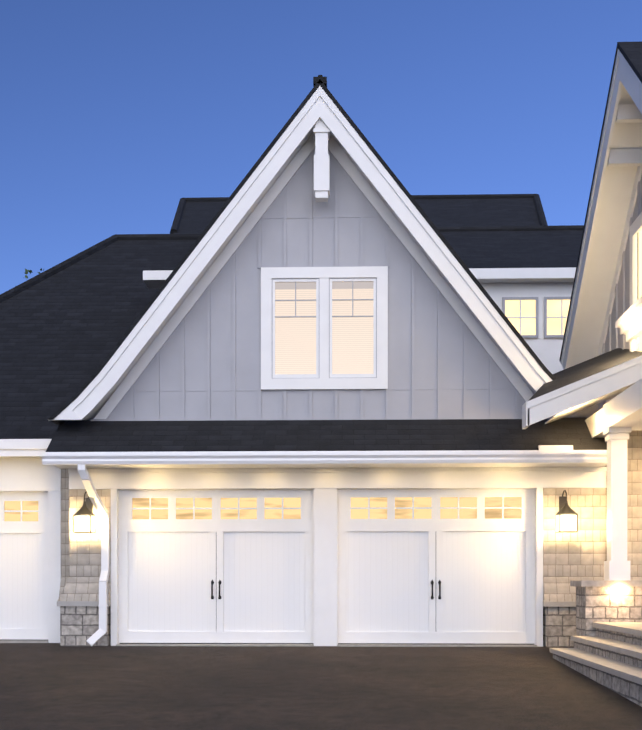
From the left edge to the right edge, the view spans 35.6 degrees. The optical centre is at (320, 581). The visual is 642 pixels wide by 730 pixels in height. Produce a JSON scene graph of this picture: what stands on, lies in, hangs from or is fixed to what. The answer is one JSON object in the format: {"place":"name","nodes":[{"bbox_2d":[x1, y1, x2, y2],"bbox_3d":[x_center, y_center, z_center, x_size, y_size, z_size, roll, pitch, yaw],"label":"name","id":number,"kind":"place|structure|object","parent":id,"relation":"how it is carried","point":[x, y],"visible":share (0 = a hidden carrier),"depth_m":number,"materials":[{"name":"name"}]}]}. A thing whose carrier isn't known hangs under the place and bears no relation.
{"place":"outdoors","nodes":[
{"label":"outdoors","id":0,"kind":"place"},
{"bbox_2d":[25,268,43,277],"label":"tree","id":1,"kind":"object","parent":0,"point":[27,271],"depth_m":41.03,"materials":[{"name":"green plant"}]},
{"bbox_2d":[91,133,550,420],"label":"gable wall","id":2,"kind":"structure","parent":0,"point":[199,359],"depth_m":13.82,"materials":[{"name":"grey wood"}]},
{"bbox_2d":[261,266,387,389],"bbox_3d":[0.044,-3.496,13.803,1.750,1.685,0.050,0,0,2],"label":"gable window","id":3,"kind":"structure","parent":2,"relation":"in","point":[324,328],"depth_m":13.80,"materials":[{"name":"white wood"}]},
{"bbox_2d":[0,643,641,729],"bbox_3d":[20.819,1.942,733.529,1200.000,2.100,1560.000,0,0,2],"label":"asphalt ground","id":4,"kind":"structure","parent":0,"point":[50,686],"depth_m":9.57,"materials":[{"name":"asphalt"}]},
{"bbox_2d":[0,439,60,642],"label":"garage front","id":5,"kind":"structure","parent":4,"relation":"on","point":[23,468],"depth_m":14.52,"materials":[{"name":"white paint"}]},
{"bbox_2d":[0,492,47,639],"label":"garage door","id":6,"kind":"structure","parent":5,"relation":"attached to","point":[23,565],"depth_m":14.69,"materials":[{"name":"white paint"}]},
{"bbox_2d":[0,194,583,438],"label":"house roofs","id":7,"kind":"structure","parent":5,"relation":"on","point":[65,325],"depth_m":18.31,"materials":[{"name":"black"}]},
{"bbox_2d":[143,270,172,288],"bbox_3d":[-2.349,-5.184,17.149,1.320,0.157,0.500,0,0,2],"label":"fascia board","id":8,"kind":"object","parent":7,"relation":"attached to","point":[156,279],"depth_m":16.91,"materials":[{"name":"white paint"}]},
{"bbox_2d":[52,445,606,646],"bbox_3d":[0.146,-0.439,13.706,7.540,2.669,1.240,0,0,2],"label":"garage door frame","id":9,"kind":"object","parent":4,"relation":"on","point":[325,482],"depth_m":13.80,"materials":[{"name":"white wood"}]},
{"bbox_2d":[119,489,313,643],"bbox_3d":[-1.466,-0.216,13.992,2.740,2.184,0.131,0,0,2],"label":"garage door","id":10,"kind":"structure","parent":9,"relation":"in","point":[222,566],"depth_m":14.00,"materials":[{"name":"white wood"}]},
{"bbox_2d":[337,489,534,644],"bbox_3d":[1.598,-0.216,13.903,2.740,2.184,0.131,0,0,2],"label":"garage door","id":11,"kind":"structure","parent":9,"relation":"in","point":[435,566],"depth_m":13.92,"materials":[{"name":"white wood"}]},
{"bbox_2d":[57,469,606,646],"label":"garage piers","id":12,"kind":"structure","parent":4,"relation":"on","point":[580,554],"depth_m":13.74,"materials":[{"name":"beige stone"}]},
{"bbox_2d":[73,491,95,533],"bbox_3d":[-3.234,-0.955,13.728,0.300,0.585,0.409,0,0,2],"label":"lantern","id":13,"kind":"object","parent":12,"relation":"attached to","point":[84,519],"visible":0.92,"depth_m":13.56,"materials":[{"name":"white glass"}]},
{"bbox_2d":[555,490,577,532],"bbox_3d":[3.313,-0.955,13.538,0.300,0.585,0.409,0,0,2],"label":"lantern","id":14,"kind":"object","parent":12,"relation":"attached to","point":[566,518],"visible":1,"depth_m":13.37,"materials":[{"name":"white glass"}]},
{"bbox_2d":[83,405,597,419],"bbox_3d":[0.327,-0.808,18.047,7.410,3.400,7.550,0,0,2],"label":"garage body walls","id":15,"kind":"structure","parent":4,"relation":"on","point":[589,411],"depth_m":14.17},
{"bbox_2d":[78,464,109,646],"bbox_3d":[-3.075,-0.329,13.506,0.271,2.439,0.765,0,0,2],"label":"downspout","id":16,"kind":"object","parent":15,"relation":"attached to","point":[101,631],"visible":0.88,"depth_m":13.68,"materials":[{"name":"white metal"}]},
{"bbox_2d":[48,75,555,424],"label":"trim","id":17,"kind":"structure","parent":15,"relation":"on","point":[88,400],"depth_m":13.37,"materials":[{"name":"white wood"}]},
{"bbox_2d":[313,119,329,201],"bbox_3d":[0.011,-5.773,13.514,0.220,1.230,0.230,0,0,2],"label":"gable bracket","id":18,"kind":"object","parent":17,"relation":"attached to","point":[321,131],"visible":0.92,"depth_m":13.41,"materials":[{"name":"white wood"}]},
{"bbox_2d":[42,452,606,464],"bbox_3d":[0.102,-1.604,13.052,7.530,0.132,0.110,0,0,2],"label":"gutter","id":19,"kind":"object","parent":15,"relation":"attached to","point":[340,458],"visible":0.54,"depth_m":13.02,"materials":[{"name":"white metal"}]},
{"bbox_2d":[45,417,606,453],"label":"skirt roof","id":20,"kind":"structure","parent":15,"relation":"attached to","point":[302,436],"depth_m":13.40,"materials":[{"name":"black"}]},
{"bbox_2d":[522,348,641,579],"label":"porch","id":21,"kind":"object","parent":4,"relation":"on","point":[615,422],"visible":0.92,"depth_m":12.40,"materials":[{"name":"white wood"}]},
{"bbox_2d":[559,41,641,369],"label":"wing roof","id":22,"kind":"structure","parent":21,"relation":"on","point":[618,162],"depth_m":13.16,"materials":[{"name":"white wood"}]},
{"bbox_2d":[550,580,641,706],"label":"steps","id":23,"kind":"structure","parent":4,"relation":"on","point":[606,651],"depth_m":11.64,"materials":[{"name":"grey stone"}]},
{"bbox_2d":[0,0,641,293],"label":"sky","id":24,"kind":"structure","parent":0,"point":[113,113],"materials":[{"name":"blue"}]},
{"bbox_2d":[469,267,591,394],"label":"house wall","id":25,"kind":"structure","parent":0,"point":[533,304],"depth_m":19.69,"materials":[{"name":"white wood"}]},
{"bbox_2d":[596,148,641,410],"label":"wing wall","id":26,"kind":"structure","parent":0,"point":[622,327],"depth_m":13.03,"materials":[{"name":"white wood"}]}
]}

